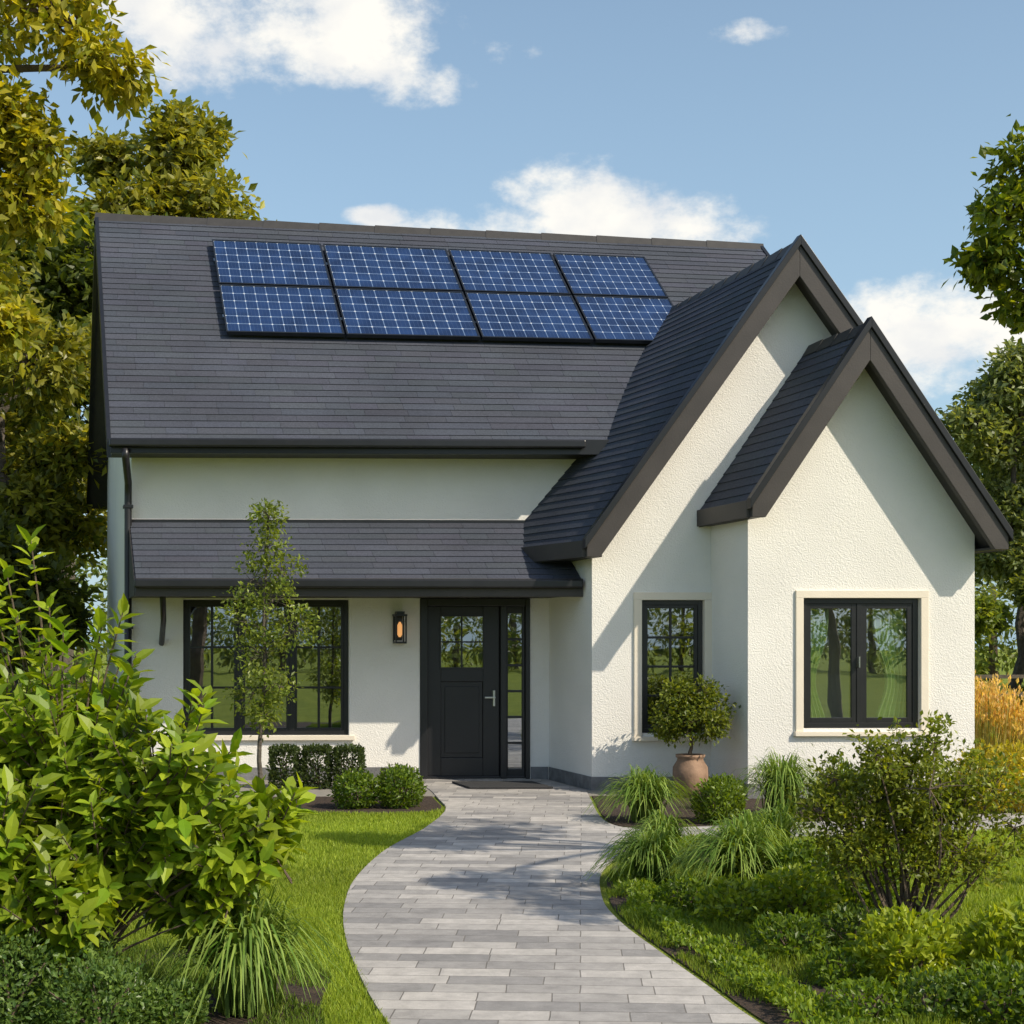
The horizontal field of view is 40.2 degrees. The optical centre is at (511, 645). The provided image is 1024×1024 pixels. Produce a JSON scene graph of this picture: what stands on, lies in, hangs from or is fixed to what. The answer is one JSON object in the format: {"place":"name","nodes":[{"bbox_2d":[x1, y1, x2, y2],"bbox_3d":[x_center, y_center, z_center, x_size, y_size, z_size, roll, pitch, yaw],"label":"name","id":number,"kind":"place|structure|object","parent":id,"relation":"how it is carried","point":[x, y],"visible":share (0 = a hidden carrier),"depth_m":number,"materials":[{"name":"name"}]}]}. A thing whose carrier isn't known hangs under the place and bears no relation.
{"place":"outdoors","nodes":[
{"label":"outdoors","id":0,"kind":"place"},
{"bbox_2d":[131,521,580,578],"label":"porch shingles","id":1,"kind":"object","parent":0,"point":[422,550],"visible":0.86,"depth_m":16.98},
{"bbox_2d":[135,578,582,596],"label":"porch fascia","id":2,"kind":"structure","parent":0,"point":[380,592],"depth_m":16.45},
{"bbox_2d":[134,579,582,587],"bbox_3d":[-1.790,-0.722,16.397,5.258,0.105,0.089,0,0,-1],"label":"porch gutter","id":3,"kind":"object","parent":2,"relation":"attached to","point":[375,583],"visible":1,"depth_m":16.36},
{"bbox_2d":[190,607,691,758],"bbox_3d":[-1.237,0.190,20.645,8.634,2.980,0.101,0,0,-1],"label":"window glass","id":4,"kind":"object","parent":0,"point":[200,658],"depth_m":20.56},
{"bbox_2d":[224,759,704,796],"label":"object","id":5,"kind":"structure","parent":0,"point":[512,764],"depth_m":16.36,"materials":[{"name":"paint"}]},
{"bbox_2d":[265,743,301,787],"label":"boxwood hedge","id":6,"kind":"object","parent":5,"relation":"on","point":[282,750],"visible":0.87,"depth_m":16.37,"materials":[{"name":"green plant"}]},
{"bbox_2d":[298,742,333,788],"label":"boxwood hedge","id":7,"kind":"object","parent":5,"relation":"on","point":[324,751],"visible":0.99,"depth_m":16.37,"materials":[{"name":"green plant"}]},
{"bbox_2d":[217,767,943,798],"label":"plinth","id":8,"kind":"structure","parent":5,"relation":"on","point":[577,780],"depth_m":16.91,"materials":[{"name":"stone"}]},
{"bbox_2d":[0,0,1023,648],"label":"sky","id":9,"kind":"structure","parent":0,"point":[854,128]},
{"bbox_2d":[17,649,1023,1023],"bbox_3d":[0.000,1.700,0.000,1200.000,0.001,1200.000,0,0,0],"label":"ground","id":10,"kind":"structure","parent":0,"point":[627,925],"depth_m":9.43,"materials":[{"name":"green plant"}]},
{"bbox_2d":[0,505,102,695],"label":"broadleaf tree","id":11,"kind":"object","parent":10,"relation":"on","point":[48,579],"visible":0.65,"depth_m":21.16,"materials":[{"name":"green plant"}]},
{"bbox_2d":[0,245,107,695],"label":"broadleaf tree","id":12,"kind":"object","parent":10,"relation":"on","point":[45,469],"visible":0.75,"depth_m":23.15,"materials":[{"name":"green plant"}]},
{"bbox_2d":[0,0,170,378],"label":"golden tree","id":13,"kind":"object","parent":10,"relation":"on","point":[32,143],"visible":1,"depth_m":9.11,"materials":[{"name":"yellow plant"}]},
{"bbox_2d":[0,186,189,705],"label":"broadleaf tree","id":14,"kind":"object","parent":10,"relation":"on","point":[64,281],"visible":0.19,"depth_m":27.98,"materials":[{"name":"green plant"}]},
{"bbox_2d":[107,458,123,685],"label":"wall","id":15,"kind":"structure","parent":10,"relation":"on","point":[115,533],"depth_m":21.03,"materials":[{"name":"paint"}]},
{"bbox_2d":[0,946,330,1023],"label":"flower bed","id":16,"kind":"object","parent":10,"relation":"on","point":[217,1017],"visible":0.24,"depth_m":6.70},
{"bbox_2d":[0,920,63,1023],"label":"shrub","id":17,"kind":"object","parent":16,"relation":"on","point":[12,1006],"visible":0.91,"depth_m":5.96,"materials":[{"name":"green plant"}]},
{"bbox_2d":[10,925,134,1023],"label":"shrub","id":18,"kind":"object","parent":16,"relation":"on","point":[107,944],"visible":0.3,"depth_m":6.13,"materials":[{"name":"green plant"}]},
{"bbox_2d":[35,952,164,1023],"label":"shrub","id":19,"kind":"object","parent":16,"relation":"on","point":[57,1004],"visible":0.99,"depth_m":5.88,"materials":[{"name":"green plant"}]},
{"bbox_2d":[0,524,318,1016],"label":"leafy shrub","id":20,"kind":"object","parent":16,"relation":"on","point":[106,817],"visible":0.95,"depth_m":6.23,"materials":[{"name":"green plant"}]},
{"bbox_2d":[0,935,333,1023],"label":"ground cover","id":21,"kind":"object","parent":16,"relation":"on","point":[134,952],"visible":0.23,"depth_m":7.03,"materials":[{"name":"green plant"}]},
{"bbox_2d":[127,974,216,1023],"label":"shrub","id":22,"kind":"object","parent":16,"relation":"on","point":[180,1011],"visible":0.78,"depth_m":6.08,"materials":[{"name":"green plant"}]},
{"bbox_2d":[143,882,364,1023],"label":"ornamental grass","id":23,"kind":"object","parent":16,"relation":"on","point":[244,969],"depth_m":6.32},
{"bbox_2d":[60,89,276,223],"bbox_3d":[-7.905,-5.584,32.999,5.802,14.587,5.706,0,0,0],"label":"broadleaf tree","id":24,"kind":"object","parent":10,"relation":"on","point":[180,156],"visible":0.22,"depth_m":31.87,"materials":[{"name":"green plant"}]},
{"bbox_2d":[0,878,390,1023],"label":"lawn grass","id":25,"kind":"structure","parent":10,"relation":"on","point":[331,893],"depth_m":8.09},
{"bbox_2d":[236,796,441,813],"bbox_3d":[-3.361,1.692,15.796,5.277,0.001,3.507,0,0,0],"label":"flower bed","id":26,"kind":"object","parent":10,"relation":"on","point":[322,804],"visible":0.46,"depth_m":14.58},
{"bbox_2d":[207,497,324,778],"bbox_3d":[-2.504,0.103,14.225,1.173,3.196,0.781,0,0,0],"label":"young tree","id":27,"kind":"object","parent":26,"relation":"on","point":[263,703],"visible":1,"depth_m":14.17,"materials":[{"name":"green plant"}]},
{"bbox_2d":[332,742,366,787],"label":"boxwood hedge","id":28,"kind":"object","parent":26,"relation":"on","point":[339,755],"visible":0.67,"depth_m":16.37,"materials":[{"name":"green plant"}]},
{"bbox_2d":[326,767,382,809],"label":"rounded shrub","id":29,"kind":"object","parent":26,"relation":"on","point":[364,794],"visible":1,"depth_m":14.43,"materials":[{"name":"green plant"}]},
{"bbox_2d":[375,764,427,808],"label":"rounded shrub","id":30,"kind":"object","parent":26,"relation":"on","point":[411,780],"visible":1,"depth_m":14.48,"materials":[{"name":"green plant"}]},
{"bbox_2d":[130,458,548,778],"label":"front wall","id":31,"kind":"structure","parent":10,"relation":"on","point":[383,699],"depth_m":17.55,"materials":[{"name":"paint"}]},
{"bbox_2d":[122,448,131,709],"bbox_3d":[-4.715,-0.347,17.156,0.102,4.067,0.539,0,0,-11],"label":"downpipe","id":32,"kind":"object","parent":31,"relation":"attached to","point":[127,490],"visible":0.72,"depth_m":17.34,"materials":[{"name":"metal"}]},
{"bbox_2d":[111,227,398,454],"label":"roof front","id":33,"kind":"structure","parent":31,"relation":"on","point":[246,360],"depth_m":18.07,"materials":[{"name":"tile"}]},
{"bbox_2d":[90,282,107,508],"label":"roof back","id":34,"kind":"structure","parent":33,"relation":"attached to","point":[98,496],"depth_m":22.86,"materials":[{"name":"paint"}]},
{"bbox_2d":[86,217,110,513],"bbox_3d":[-6.075,-4.277,20.469,0.048,4.053,7.324,0,0,-19],"label":"barge","id":35,"kind":"object","parent":34,"relation":"attached to","point":[97,273],"visible":1,"depth_m":19.97,"materials":[{"name":"black paint"}]},
{"bbox_2d":[111,454,591,458],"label":"soffit","id":36,"kind":"structure","parent":33,"relation":"attached to","point":[374,456],"depth_m":17.36,"materials":[{"name":"paint"}]},
{"bbox_2d":[110,438,608,454],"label":"fascia","id":37,"kind":"structure","parent":33,"relation":"attached to","point":[594,447],"depth_m":17.05,"materials":[{"name":"black paint"}]},
{"bbox_2d":[109,438,585,448],"bbox_3d":[-1.993,-2.450,16.992,5.781,0.100,0.099,0,0,-1],"label":"gutter","id":38,"kind":"object","parent":37,"relation":"attached to","point":[339,443],"visible":1,"depth_m":16.95,"materials":[{"name":"black paint"}]},
{"bbox_2d":[94,213,763,248],"bbox_3d":[-1.184,-6.058,20.596,9.816,0.540,0.200,0,0,-1],"label":"ridge cap","id":39,"kind":"object","parent":33,"relation":"attached to","point":[380,229],"visible":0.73,"depth_m":20.55,"materials":[{"name":"paint"}]},
{"bbox_2d":[99,221,765,439],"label":"roof shingles","id":40,"kind":"object","parent":33,"relation":"attached to","point":[446,389],"visible":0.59,"depth_m":18.18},
{"bbox_2d":[212,239,344,336],"bbox_3d":[-3.247,-4.931,19.237,2.074,1.723,1.620,0,0,0],"label":"solar panel","id":41,"kind":"object","parent":40,"relation":"on","point":[268,288],"visible":1,"depth_m":19.16,"materials":[{"name":"glass"}]},
{"bbox_2d":[323,244,479,339],"bbox_3d":[-1.562,-4.891,19.281,2.284,1.699,1.626,0,0,0],"label":"solar panel","id":42,"kind":"object","parent":40,"relation":"attached to","point":[399,292],"visible":1,"depth_m":19.20,"materials":[{"name":"glass"}]},
{"bbox_2d":[448,249,592,342],"bbox_3d":[0.083,-4.849,19.324,1.994,1.664,1.618,0,0,0],"label":"solar panel","id":43,"kind":"object","parent":40,"relation":"attached to","point":[517,296],"visible":1,"depth_m":19.24,"materials":[{"name":"glass"}]},
{"bbox_2d":[553,253,673,343],"bbox_3d":[1.519,-4.814,19.365,1.308,1.636,2.057,0,0,-19],"label":"solar panel","id":44,"kind":"object","parent":40,"relation":"attached to","point":[622,299],"visible":0.88,"depth_m":19.35,"materials":[{"name":"glass"}]},
{"bbox_2d":[183,600,347,734],"bbox_3d":[-3.107,0.280,17.615,2.091,1.694,0.091,0,0,-1],"label":"porch window frame","id":45,"kind":"object","parent":31,"relation":"attached to","point":[291,728],"visible":0.71,"depth_m":17.58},
{"bbox_2d":[132,519,525,522],"bbox_3d":[-2.150,-1.545,17.528,5.239,0.050,0.029,0,0,-1],"label":"porch flashing","id":46,"kind":"object","parent":31,"relation":"attached to","point":[246,521],"visible":0.56,"depth_m":17.50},
{"bbox_2d":[420,598,529,778],"bbox_3d":[-0.486,0.546,17.648,1.428,2.267,0.195,0,0,0],"label":"door frame","id":47,"kind":"object","parent":31,"relation":"attached to","point":[502,603],"visible":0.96,"depth_m":17.58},
{"bbox_2d":[427,606,498,775],"bbox_3d":[-0.629,0.580,17.652,0.929,2.140,0.045,0,0,-1],"label":"door leaf","id":48,"kind":"object","parent":47,"relation":"in","point":[462,726],"visible":1,"depth_m":17.63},
{"bbox_2d":[507,606,523,775],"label":"sidelight bars","id":49,"kind":"object","parent":47,"relation":"attached to","point":[515,609],"visible":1,"depth_m":17.63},
{"bbox_2d":[241,805,445,881],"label":"lawn grass","id":50,"kind":"structure","parent":10,"relation":"on","point":[306,866],"depth_m":12.15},
{"bbox_2d":[32,551,1022,684],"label":"background trees","id":51,"kind":"object","parent":10,"relation":"on","point":[992,656],"visible":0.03,"depth_m":59.53,"materials":[{"name":"green plant"}]},
{"bbox_2d":[592,790,1023,827],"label":"flower bed","id":52,"kind":"object","parent":10,"relation":"on","point":[622,821],"visible":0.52,"depth_m":14.23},
{"bbox_2d":[582,763,704,822],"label":"ornamental grass","id":53,"kind":"object","parent":52,"relation":"on","point":[643,793],"depth_m":13.28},
{"bbox_2d":[648,674,740,797],"bbox_3d":[2.023,0.992,15.518,1.042,1.395,0.843,0,0,0],"label":"potted tree","id":54,"kind":"object","parent":52,"relation":"on","point":[689,767],"visible":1,"depth_m":15.49,"materials":[{"name":"green plant"}]},
{"bbox_2d":[689,775,747,824],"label":"rounded shrub","id":55,"kind":"object","parent":52,"relation":"on","point":[713,786],"visible":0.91,"depth_m":13.24,"materials":[{"name":"green plant"}]},
{"bbox_2d":[727,747,818,816],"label":"ornamental grass","id":56,"kind":"object","parent":52,"relation":"on","point":[779,778],"depth_m":13.68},
{"bbox_2d":[951,738,1023,812],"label":"golden shrub","id":57,"kind":"object","parent":52,"relation":"on","point":[1003,748],"visible":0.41,"depth_m":14.13,"materials":[{"name":"yellow plant"}]},
{"bbox_2d":[607,850,1023,1023],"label":"flower bed","id":58,"kind":"object","parent":10,"relation":"on","point":[768,1013],"visible":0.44,"depth_m":6.82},
{"bbox_2d":[582,822,714,884],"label":"ornamental grass","id":59,"kind":"object","parent":58,"relation":"on","point":[649,852],"depth_m":9.80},
{"bbox_2d":[615,804,707,854],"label":"ornamental grass","id":60,"kind":"object","parent":58,"relation":"on","point":[660,822],"depth_m":10.94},
{"bbox_2d":[653,871,713,911],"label":"shrub","id":61,"kind":"object","parent":58,"relation":"on","point":[671,886],"visible":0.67,"depth_m":8.84,"materials":[{"name":"green plant"}]},
{"bbox_2d":[651,811,803,893],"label":"ornamental grass","id":62,"kind":"object","parent":58,"relation":"on","point":[742,852],"depth_m":9.38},
{"bbox_2d":[690,871,775,929],"bbox_3d":[1.343,1.564,8.505,0.521,0.367,0.541,0,0,32],"label":"shrub","id":63,"kind":"object","parent":58,"relation":"on","point":[707,905],"visible":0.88,"depth_m":8.39,"materials":[{"name":"green plant"}]},
{"bbox_2d":[613,832,893,1023],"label":"border plants","id":64,"kind":"object","parent":58,"relation":"on","point":[762,977],"visible":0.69,"depth_m":7.25,"materials":[{"name":"green plant"}]},
{"bbox_2d":[736,798,822,854],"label":"ornamental grass","id":65,"kind":"object","parent":58,"relation":"on","point":[784,820],"depth_m":11.02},
{"bbox_2d":[745,906,831,962],"bbox_3d":[1.502,1.580,7.605,0.485,0.326,0.482,0,0,0],"label":"shrub","id":66,"kind":"object","parent":58,"relation":"on","point":[810,926],"visible":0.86,"depth_m":7.52,"materials":[{"name":"green plant"}]},
{"bbox_2d":[748,862,848,924],"bbox_3d":[1.737,1.540,8.579,0.608,0.414,0.595,0,0,0],"label":"shrub","id":67,"kind":"object","parent":58,"relation":"on","point":[822,891],"visible":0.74,"depth_m":8.47,"materials":[{"name":"green plant"}]},
{"bbox_2d":[763,838,842,900],"bbox_3d":[1.956,1.517,9.288,0.572,0.483,0.604,0,0,0],"label":"shrub","id":68,"kind":"object","parent":58,"relation":"on","point":[795,856],"visible":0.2,"depth_m":9.23,"materials":[{"name":"green plant"}]},
{"bbox_2d":[606,834,1021,1023],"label":"ground cover","id":69,"kind":"object","parent":58,"relation":"on","point":[636,920],"visible":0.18,"depth_m":7.49,"materials":[{"name":"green plant"}]},
{"bbox_2d":[805,940,877,986],"bbox_3d":[1.653,1.613,7.002,0.354,0.262,0.417,0,0,0],"label":"shrub","id":70,"kind":"object","parent":58,"relation":"on","point":[831,975],"visible":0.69,"depth_m":6.94,"materials":[{"name":"green plant"}]},
{"bbox_2d":[811,850,899,910],"bbox_3d":[2.199,1.516,8.894,0.612,0.496,0.615,0,0,-32],"label":"shrub","id":71,"kind":"object","parent":58,"relation":"on","point":[865,895],"visible":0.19,"depth_m":8.73,"materials":[{"name":"green plant"}]},
{"bbox_2d":[817,902,895,958],"bbox_3d":[1.906,1.582,7.696,0.474,0.329,0.482,0,0,0],"label":"shrub","id":72,"kind":"object","parent":58,"relation":"on","point":[834,924],"visible":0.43,"depth_m":7.66,"materials":[{"name":"green plant"}]},
{"bbox_2d":[821,974,915,1023],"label":"shrub","id":73,"kind":"object","parent":58,"relation":"on","point":[882,989],"visible":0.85,"depth_m":6.24,"materials":[{"name":"green plant"}]},
{"bbox_2d":[785,709,1023,949],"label":"open shrub","id":74,"kind":"object","parent":58,"relation":"on","point":[898,805],"visible":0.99,"depth_m":7.74,"materials":[{"name":"green plant"}]},
{"bbox_2d":[842,902,966,995],"bbox_3d":[1.941,1.525,6.946,0.616,0.470,0.575,0,0,0],"label":"shrub","id":75,"kind":"object","parent":58,"relation":"on","point":[936,950],"visible":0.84,"depth_m":6.85,"materials":[{"name":"green plant"}]},
{"bbox_2d":[891,965,978,1023],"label":"shrub","id":76,"kind":"object","parent":58,"relation":"on","point":[910,985],"visible":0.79,"depth_m":6.24,"materials":[{"name":"green plant"}]},
{"bbox_2d":[938,954,1023,1023],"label":"shrub","id":77,"kind":"object","parent":58,"relation":"on","point":[1006,999],"visible":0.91,"depth_m":6.21,"materials":[{"name":"green plant"}]},
{"bbox_2d":[954,895,1023,993],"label":"shrub","id":78,"kind":"object","parent":58,"relation":"on","point":[990,934],"visible":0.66,"depth_m":6.83,"materials":[{"name":"green plant"}]},
{"bbox_2d":[710,811,1023,938],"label":"lawn grass","id":79,"kind":"structure","parent":10,"relation":"on","point":[1012,892],"depth_m":9.74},
{"bbox_2d":[935,335,1023,708],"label":"broadleaf tree","id":80,"kind":"object","parent":10,"relation":"on","point":[984,426],"visible":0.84,"depth_m":32.43,"materials":[{"name":"green plant"}]},
{"bbox_2d":[941,114,1023,344],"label":"overhanging tree","id":81,"kind":"object","parent":10,"relation":"on","point":[986,258],"visible":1,"depth_m":8.92,"materials":[{"name":"green plant"}]},
{"bbox_2d":[975,588,1015,681],"bbox_3d":[9.918,0.236,31.323,2.579,3.049,2.953,0,0,17],"label":"broadleaf tree","id":82,"kind":"object","parent":10,"relation":"on","point":[992,615],"visible":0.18,"depth_m":30.61,"materials":[{"name":"green plant"}]},
{"bbox_2d":[549,560,584,774],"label":"wing side wall","id":83,"kind":"structure","parent":0,"point":[566,683],"depth_m":17.01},
{"bbox_2d":[343,779,1023,1023],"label":"path","id":84,"kind":"structure","parent":0,"point":[478,906],"depth_m":8.30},
{"bbox_2d":[452,781,552,788],"bbox_3d":[-0.124,1.665,16.689,1.214,0.021,0.725,0,0,0],"label":"door mat","id":85,"kind":"object","parent":84,"relation":"on","point":[501,784],"depth_m":16.58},
{"bbox_2d":[697,500,748,526],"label":"bay eave fascia","id":86,"kind":"structure","parent":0,"point":[724,513],"depth_m":15.68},
{"bbox_2d":[711,522,737,779],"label":"bay side wall","id":87,"kind":"structure","parent":0,"point":[724,588],"depth_m":15.95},
{"bbox_2d":[585,283,884,777],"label":"wing front wall","id":88,"kind":"structure","parent":0,"point":[661,541],"depth_m":16.29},
{"bbox_2d":[539,557,584,561],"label":"wing roof","id":89,"kind":"structure","parent":88,"relation":"on","point":[561,559],"depth_m":16.36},
{"bbox_2d":[521,541,584,561],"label":"wing eave fascia","id":90,"kind":"structure","parent":89,"relation":"attached to","point":[559,551],"depth_m":16.44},
{"bbox_2d":[523,256,782,546],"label":"wing left shingles","id":91,"kind":"object","parent":89,"relation":"on","point":[678,352],"visible":0.64,"depth_m":16.86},
{"bbox_2d":[582,234,800,548],"bbox_3d":[2.047,-2.888,15.942,2.486,3.579,0.089,0,0,-1],"label":"roof edge trim","id":92,"kind":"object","parent":89,"relation":"attached to","point":[690,392],"visible":1,"depth_m":15.91,"materials":[{"name":"black paint"}]},
{"bbox_2d":[585,248,798,556],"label":"wing left rake fascia","id":93,"kind":"structure","parent":89,"relation":"attached to","point":[691,413],"depth_m":15.93,"materials":[{"name":"paint"}]},
{"bbox_2d":[798,246,856,333],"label":"bargeboard","id":94,"kind":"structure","parent":89,"relation":"attached to","point":[825,299],"depth_m":15.97,"materials":[{"name":"paint"}]},
{"bbox_2d":[800,235,862,325],"bbox_3d":[4.282,-3.205,16.000,2.036,2.945,0.089,0,0,-1],"label":"roof edge trim","id":95,"kind":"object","parent":89,"relation":"attached to","point":[831,283],"visible":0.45,"depth_m":15.94,"materials":[{"name":"black paint"}]},
{"bbox_2d":[632,592,711,740],"bbox_3d":[1.869,0.251,16.284,0.983,1.729,0.120,0,0,0],"label":"wing window surround","id":96,"kind":"object","parent":88,"relation":"attached to","point":[639,597],"visible":0.8,"depth_m":16.26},
{"bbox_2d":[642,600,701,732],"bbox_3d":[1.843,0.251,16.362,0.756,1.543,0.109,0,0,0],"label":"wing window frame","id":97,"kind":"object","parent":88,"relation":"in","point":[696,636],"visible":0.77,"depth_m":16.33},
{"bbox_2d":[738,368,974,783],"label":"bay front wall","id":98,"kind":"structure","parent":0,"point":[864,501],"depth_m":15.48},
{"bbox_2d":[804,598,917,727],"bbox_3d":[3.839,0.200,15.556,1.327,1.434,0.091,0,0,-1],"label":"bay window frame","id":99,"kind":"object","parent":98,"relation":"in","point":[857,607],"visible":0.98,"depth_m":15.52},
{"bbox_2d":[793,590,931,735],"bbox_3d":[3.865,0.200,15.479,1.544,1.610,0.096,0,0,-1],"label":"bay window surround","id":100,"kind":"object","parent":98,"relation":"attached to","point":[923,650],"visible":0.88,"depth_m":15.45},
{"bbox_2d":[865,363,1004,553],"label":"bay roof","id":101,"kind":"structure","parent":98,"relation":"on","point":[980,542],"depth_m":15.44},
{"bbox_2d":[700,337,853,509],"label":"bay left shingles","id":102,"kind":"object","parent":101,"relation":"on","point":[775,425],"visible":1,"depth_m":15.76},
{"bbox_2d":[747,316,871,508],"bbox_3d":[3.211,-2.510,15.115,1.336,2.076,0.089,0,0,-1],"label":"roof edge trim","id":103,"kind":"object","parent":101,"relation":"attached to","point":[813,406],"visible":1,"depth_m":15.08,"materials":[{"name":"black paint"}]},
{"bbox_2d":[750,330,869,517],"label":"bargeboard","id":104,"kind":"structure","parent":101,"relation":"attached to","point":[803,444],"depth_m":15.10,"materials":[{"name":"paint"}]},
{"bbox_2d":[811,609,828,717],"bbox_3d":[3.356,0.225,15.614,0.365,1.450,0.040,0,0,-1],"label":"curtain","id":105,"kind":"object","parent":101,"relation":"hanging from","point":[819,623],"visible":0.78,"depth_m":15.61,"materials":[{"name":"fabric"}]},
{"bbox_2d":[872,609,904,716],"bbox_3d":[4.239,0.225,15.637,0.440,1.450,0.040,0,0,-1],"label":"curtain","id":106,"kind":"object","parent":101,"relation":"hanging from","point":[888,628],"visible":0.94,"depth_m":15.63,"materials":[{"name":"fabric"}]},
{"bbox_2d":[868,328,1008,549],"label":"bargeboard","id":107,"kind":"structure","parent":101,"relation":"attached to","point":[937,448],"depth_m":15.14,"materials":[{"name":"paint"}]},
{"bbox_2d":[871,317,1012,540],"bbox_3d":[4.636,-2.337,15.152,1.566,2.421,0.089,0,0,-1],"label":"bay right rake drip edge","id":108,"kind":"object","parent":101,"relation":"attached to","point":[940,427],"visible":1,"depth_m":15.11,"materials":[{"name":"black paint"}]},
{"bbox_2d":[975,669,1023,760],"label":"feather grass","id":109,"kind":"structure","parent":0,"point":[1006,716],"depth_m":20.31,"materials":[{"name":"yellow plant"}]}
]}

